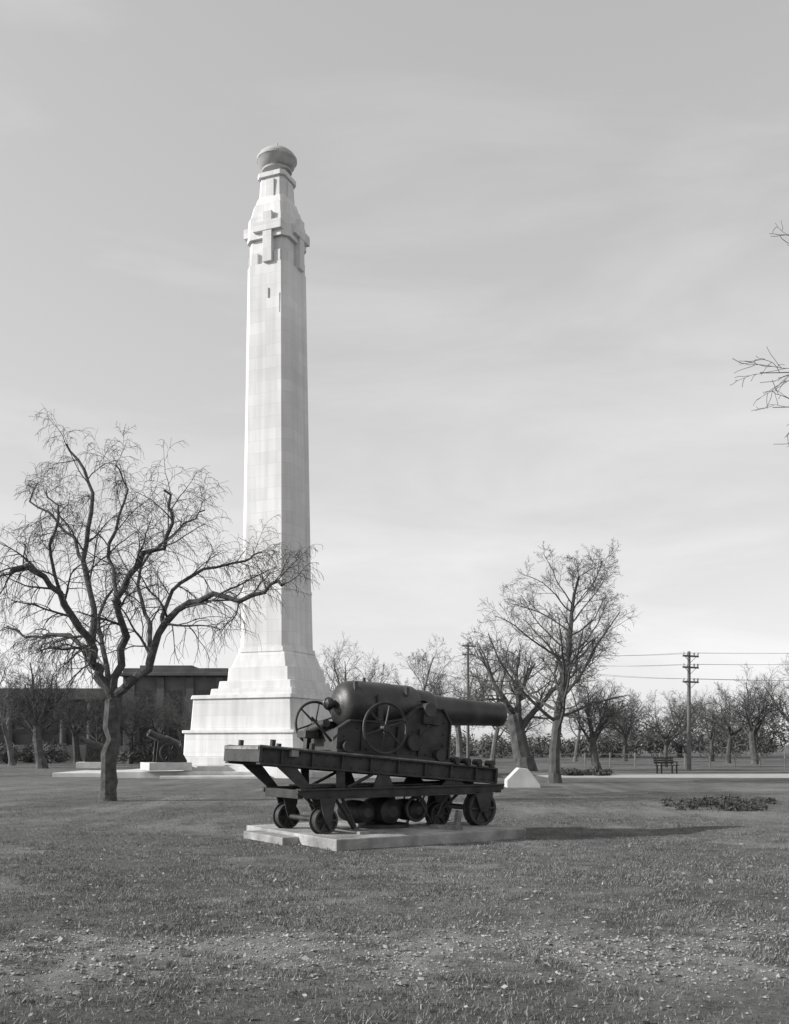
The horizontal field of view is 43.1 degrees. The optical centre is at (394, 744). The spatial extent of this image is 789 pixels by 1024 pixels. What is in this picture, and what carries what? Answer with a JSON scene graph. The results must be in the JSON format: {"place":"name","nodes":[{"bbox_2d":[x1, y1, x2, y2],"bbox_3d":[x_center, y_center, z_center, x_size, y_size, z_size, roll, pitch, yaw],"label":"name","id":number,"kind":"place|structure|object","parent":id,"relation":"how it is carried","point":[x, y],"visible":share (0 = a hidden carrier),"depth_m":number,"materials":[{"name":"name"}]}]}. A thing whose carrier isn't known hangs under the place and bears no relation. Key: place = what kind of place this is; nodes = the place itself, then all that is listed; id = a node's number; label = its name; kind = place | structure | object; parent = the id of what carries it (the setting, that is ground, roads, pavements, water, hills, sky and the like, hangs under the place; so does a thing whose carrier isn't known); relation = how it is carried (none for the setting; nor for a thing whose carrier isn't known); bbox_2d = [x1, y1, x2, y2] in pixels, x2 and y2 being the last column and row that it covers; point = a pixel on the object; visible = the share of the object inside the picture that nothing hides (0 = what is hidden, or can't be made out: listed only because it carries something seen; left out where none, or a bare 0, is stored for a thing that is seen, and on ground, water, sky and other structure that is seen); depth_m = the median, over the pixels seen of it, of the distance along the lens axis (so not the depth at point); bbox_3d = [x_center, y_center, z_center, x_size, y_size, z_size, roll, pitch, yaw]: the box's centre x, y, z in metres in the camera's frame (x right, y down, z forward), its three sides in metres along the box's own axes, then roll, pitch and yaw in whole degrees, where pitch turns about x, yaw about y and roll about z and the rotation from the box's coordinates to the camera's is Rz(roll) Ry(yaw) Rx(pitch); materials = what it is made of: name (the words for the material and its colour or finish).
{"place":"outdoors","nodes":[
{"label":"outdoors","id":0,"kind":"place"},
{"bbox_2d":[0,665,228,761],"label":"walls","id":1,"kind":"structure","parent":0,"point":[174,676],"depth_m":95.00,"materials":[{"name":"stone"}]},
{"bbox_2d":[0,690,210,746],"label":"windows","id":2,"kind":"structure","parent":1,"relation":"attached to","point":[54,731],"depth_m":94.97,"materials":[{"name":"black glass"}]},
{"bbox_2d":[2,677,222,751],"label":"columns","id":3,"kind":"structure","parent":1,"relation":"attached to","point":[160,689],"depth_m":94.77,"materials":[{"name":"stone"}]},
{"bbox_2d":[257,143,296,175],"bbox_3d":[-6.228,-30.960,53.000,2.107,1.920,2.107,0,0,22],"label":"urn","id":4,"kind":"object","parent":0,"point":[273,157],"visible":0.77,"depth_m":52.31,"materials":[{"name":"stone"}]},
{"bbox_2d":[0,745,788,1023],"bbox_3d":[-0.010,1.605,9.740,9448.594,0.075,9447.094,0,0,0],"label":"ground","id":5,"kind":"structure","parent":0,"point":[18,779],"depth_m":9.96,"materials":[{"name":"grey plant"}]},
{"bbox_2d":[0,662,9,700],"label":"bare tree","id":6,"kind":"object","parent":5,"relation":"on","point":[1,668],"visible":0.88,"depth_m":70.53,"materials":[{"name":"grey plant"}]},
{"bbox_2d":[0,630,37,765],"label":"bare tree","id":7,"kind":"object","parent":5,"relation":"on","point":[10,753],"visible":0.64,"depth_m":77.79,"materials":[{"name":"plant"}]},
{"bbox_2d":[0,638,82,768],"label":"bare tree","id":8,"kind":"object","parent":5,"relation":"on","point":[37,727],"visible":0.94,"depth_m":67.76,"materials":[{"name":"grey plant"}]},
{"bbox_2d":[0,681,89,738],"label":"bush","id":9,"kind":"object","parent":5,"relation":"on","point":[52,721],"visible":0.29,"depth_m":86.13,"materials":[{"name":"grey plant"}]},
{"bbox_2d":[48,669,103,763],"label":"bare tree","id":10,"kind":"object","parent":5,"relation":"on","point":[76,749],"visible":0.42,"depth_m":83.55,"materials":[{"name":"grey plant"}]},
{"bbox_2d":[53,697,133,742],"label":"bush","id":11,"kind":"object","parent":5,"relation":"on","point":[97,738],"visible":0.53,"depth_m":78.38,"materials":[{"name":"grey plant"}]},
{"bbox_2d":[87,685,182,763],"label":"bare tree","id":12,"kind":"object","parent":5,"relation":"on","point":[130,746],"visible":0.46,"depth_m":82.94,"materials":[{"name":"grey plant"}]},
{"bbox_2d":[124,689,188,740],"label":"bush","id":13,"kind":"object","parent":5,"relation":"on","point":[159,731],"visible":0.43,"depth_m":87.00,"materials":[{"name":"grey plant"}]},
{"bbox_2d":[0,403,323,801],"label":"bare tree","id":14,"kind":"object","parent":5,"relation":"on","point":[107,683],"visible":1,"depth_m":28.23,"materials":[{"name":"grey plant"}]},
{"bbox_2d":[142,692,208,753],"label":"bare tree","id":15,"kind":"object","parent":5,"relation":"on","point":[185,720],"visible":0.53,"depth_m":79.12,"materials":[{"name":"grey plant"}]},
{"bbox_2d":[53,769,402,778],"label":"stone terrace","id":16,"kind":"structure","parent":5,"relation":"on","point":[130,773],"depth_m":48.75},
{"bbox_2d":[76,736,103,767],"bbox_3d":[-16.772,0.396,56.000,1.870,1.788,1.530,0,0,-11],"label":"field gun","id":17,"kind":"object","parent":16,"relation":"on","point":[93,754],"visible":0.84,"depth_m":55.63,"materials":[{"name":"black metal"}]},
{"bbox_2d":[140,729,191,770],"bbox_3d":[-11.197,0.231,49.000,2.090,1.998,1.710,0,0,-29],"label":"field gun","id":18,"kind":"object","parent":16,"relation":"on","point":[168,754],"visible":1,"depth_m":48.57,"materials":[{"name":"black metal"}]},
{"bbox_2d":[170,679,332,777],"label":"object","id":19,"kind":"structure","parent":16,"relation":"on","point":[256,712],"depth_m":50.38,"materials":[{"name":"stone"}]},
{"bbox_2d":[228,585,324,682],"bbox_3d":[-6.228,-5.750,53.000,3.997,4.900,3.997,0,0,22],"label":"pedestal","id":20,"kind":"object","parent":19,"relation":"on","point":[285,637],"visible":0.83,"depth_m":51.53,"materials":[{"name":"stone"}]},
{"bbox_2d":[242,260,310,590],"bbox_3d":[-6.228,-16.600,53.000,2.950,16.800,2.950,0,0,22],"label":"shaft","id":21,"kind":"object","parent":20,"relation":"on","point":[276,471],"visible":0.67,"depth_m":51.80,"materials":[{"name":"stone"}]},
{"bbox_2d":[268,288,279,311],"bbox_3d":[-6.228,-22.975,53.000,0.680,1.350,3.052,0,0,0],"label":"bronze fitting","id":22,"kind":"object","parent":21,"relation":"attached to","point":[279,298],"visible":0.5,"depth_m":51.48,"materials":[{"name":"metal"}]},
{"bbox_2d":[247,168,305,274],"bbox_3d":[-6.228,-27.500,53.000,2.538,5.000,2.538,0,0,22],"label":"head","id":23,"kind":"object","parent":21,"relation":"on","point":[277,188],"visible":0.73,"depth_m":52.13},
{"bbox_2d":[244,210,309,272],"bbox_3d":[-6.228,-26.300,53.000,2.880,2.600,2.880,0,0,22],"label":"cross relief","id":24,"kind":"object","parent":23,"relation":"attached to","point":[268,225],"visible":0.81,"depth_m":51.74,"materials":[{"name":"stone"}]},
{"bbox_2d":[317,631,396,690],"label":"bare tree","id":25,"kind":"object","parent":5,"relation":"on","point":[349,670],"visible":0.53,"depth_m":89.97,"materials":[{"name":"plant"}]},
{"bbox_2d":[224,678,525,850],"bbox_3d":[-0.232,0.235,17.473,5.331,2.790,3.250,0,0,-33],"label":"coastal cannon","id":26,"kind":"object","parent":5,"relation":"on","point":[384,732],"visible":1,"depth_m":16.93,"materials":[{"name":"metal"}]},
{"bbox_2d":[0,697,788,763],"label":"distant trees","id":27,"kind":"object","parent":5,"relation":"on","point":[606,746],"visible":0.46,"depth_m":121.76,"materials":[{"name":"plant"}]},
{"bbox_2d":[0,890,788,1023],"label":"soil clods","id":28,"kind":"object","parent":5,"relation":"on","point":[504,949],"visible":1,"depth_m":7.63,"materials":[{"name":"soil"}]},
{"bbox_2d":[1,812,788,1023],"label":"fallen leaves","id":29,"kind":"object","parent":5,"relation":"on","point":[76,992],"visible":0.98,"depth_m":8.16,"materials":[{"name":"plant"}]},
{"bbox_2d":[380,633,471,696],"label":"bare tree","id":30,"kind":"object","parent":5,"relation":"on","point":[437,689],"visible":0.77,"depth_m":89.24,"materials":[{"name":"grey plant"}]},
{"bbox_2d":[415,655,505,758],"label":"bare tree","id":31,"kind":"object","parent":5,"relation":"on","point":[459,749],"visible":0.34,"depth_m":103.65,"materials":[{"name":"grey plant"}]},
{"bbox_2d":[462,642,475,757],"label":"utility pole","id":32,"kind":"object","parent":5,"relation":"on","point":[467,742],"visible":0.52,"depth_m":81.91,"materials":[{"name":"grey wood"}]},
{"bbox_2d":[447,640,542,764],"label":"bare tree","id":33,"kind":"object","parent":5,"relation":"on","point":[494,745],"visible":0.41,"depth_m":79.44,"materials":[{"name":"plant"}]},
{"bbox_2d":[477,702,548,741],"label":"bare tree","id":34,"kind":"object","parent":5,"relation":"on","point":[529,725],"visible":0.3,"depth_m":107.47,"materials":[{"name":"grey plant"}]},
{"bbox_2d":[452,629,587,770],"bbox_3d":[7.508,-2.747,63.082,8.296,9.391,7.631,0,0,-3],"label":"bare tree","id":35,"kind":"object","parent":5,"relation":"on","point":[516,724],"visible":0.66,"depth_m":61.36,"materials":[{"name":"grey plant"}]},
{"bbox_2d":[504,767,540,787],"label":"stone block","id":36,"kind":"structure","parent":5,"relation":"on","point":[516,777],"depth_m":37.55,"materials":[{"name":"white stone"}]},
{"bbox_2d":[452,539,640,782],"bbox_3d":[6.916,-3.598,43.182,7.746,10.652,7.963,0,0,23],"label":"bare tree","id":37,"kind":"object","parent":5,"relation":"on","point":[559,708],"visible":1,"depth_m":42.24,"materials":[{"name":"grey plant"}]},
{"bbox_2d":[548,680,607,760],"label":"bare tree","id":38,"kind":"object","parent":5,"relation":"on","point":[577,741],"visible":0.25,"depth_m":97.55,"materials":[{"name":"grey plant"}]},
{"bbox_2d":[560,767,613,775],"bbox_3d":[10.232,1.414,52.985,3.141,0.517,2.686,0,0,0],"label":"hedge","id":39,"kind":"object","parent":5,"relation":"on","point":[579,772],"visible":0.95,"depth_m":52.20,"materials":[{"name":"grey plant"}]},
{"bbox_2d":[563,672,632,769],"bbox_3d":[12.519,-1.649,62.103,3.968,6.819,4.545,0,0,0],"label":"bare tree","id":40,"kind":"object","parent":5,"relation":"on","point":[593,738],"visible":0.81,"depth_m":61.85,"materials":[{"name":"grey plant"}]},
{"bbox_2d":[590,694,628,756],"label":"bare tree","id":41,"kind":"object","parent":5,"relation":"on","point":[608,723],"visible":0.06,"depth_m":129.51,"materials":[{"name":"grey plant"}]},
{"bbox_2d":[581,688,655,760],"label":"bare tree","id":42,"kind":"object","parent":5,"relation":"on","point":[625,732],"visible":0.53,"depth_m":97.70,"materials":[{"name":"grey plant"}]},
{"bbox_2d":[616,690,713,766],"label":"bare tree","id":43,"kind":"object","parent":5,"relation":"on","point":[667,738],"visible":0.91,"depth_m":71.53,"materials":[{"name":"grey plant"}]},
{"bbox_2d":[560,753,788,766],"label":"park fence","id":44,"kind":"object","parent":5,"relation":"on","point":[685,759],"visible":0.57,"depth_m":71.97,"materials":[{"name":"metal"}]},
{"bbox_2d":[656,686,710,757],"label":"bare tree","id":45,"kind":"object","parent":5,"relation":"on","point":[679,740],"visible":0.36,"depth_m":127.63,"materials":[{"name":"grey plant"}]},
{"bbox_2d":[682,651,698,770],"bbox_3d":[18.271,-2.000,61.978,1.320,7.600,0.350,0,0,-29],"label":"utility pole","id":46,"kind":"object","parent":5,"relation":"on","point":[688,656],"visible":0.98,"depth_m":61.90,"materials":[{"name":"grey wood"}]},
{"bbox_2d":[463,644,788,680],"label":"overhead wires","id":47,"kind":"object","parent":46,"relation":"attached to","point":[678,664],"visible":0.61,"depth_m":61.57,"materials":[{"name":"black metal"}]},
{"bbox_2d":[679,693,745,760],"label":"bare tree","id":48,"kind":"object","parent":5,"relation":"on","point":[711,735],"visible":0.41,"depth_m":97.81,"materials":[{"name":"grey plant"}]},
{"bbox_2d":[659,794,777,810],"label":"garden plants","id":49,"kind":"object","parent":5,"relation":"on","point":[726,802],"visible":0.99,"depth_m":25.60,"materials":[{"name":"grey plant"}]},
{"bbox_2d":[686,682,785,762],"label":"bare tree","id":50,"kind":"object","parent":5,"relation":"on","point":[731,734],"visible":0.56,"depth_m":87.66,"materials":[{"name":"grey plant"}]},
{"bbox_2d":[722,663,787,764],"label":"bare tree","id":51,"kind":"object","parent":5,"relation":"on","point":[753,729],"visible":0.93,"depth_m":81.84,"materials":[{"name":"grey plant"}]},
{"bbox_2d":[731,223,788,446],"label":"bare tree","id":52,"kind":"object","parent":5,"relation":"on","point":[775,388],"visible":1,"depth_m":15.13,"materials":[{"name":"grey plant"}]},
{"bbox_2d":[744,654,788,722],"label":"bare tree","id":53,"kind":"object","parent":5,"relation":"on","point":[786,717],"visible":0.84,"depth_m":81.20,"materials":[{"name":"plant"}]},
{"bbox_2d":[0,0,788,744],"label":"sky","id":54,"kind":"structure","parent":0,"point":[541,256],"materials":[{"name":"grey"}]},
{"bbox_2d":[532,773,788,777],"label":"path","id":55,"kind":"structure","parent":0,"point":[700,775],"depth_m":52.33,"materials":[{"name":"grey concrete"}]},
{"bbox_2d":[653,756,679,773],"bbox_3d":[15.238,1.120,56.062,1.300,0.961,0.671,0,0,-20],"label":"park bench","id":56,"kind":"object","parent":55,"relation":"on","point":[670,758],"visible":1,"depth_m":56.19,"materials":[{"name":"wood"}]}
]}

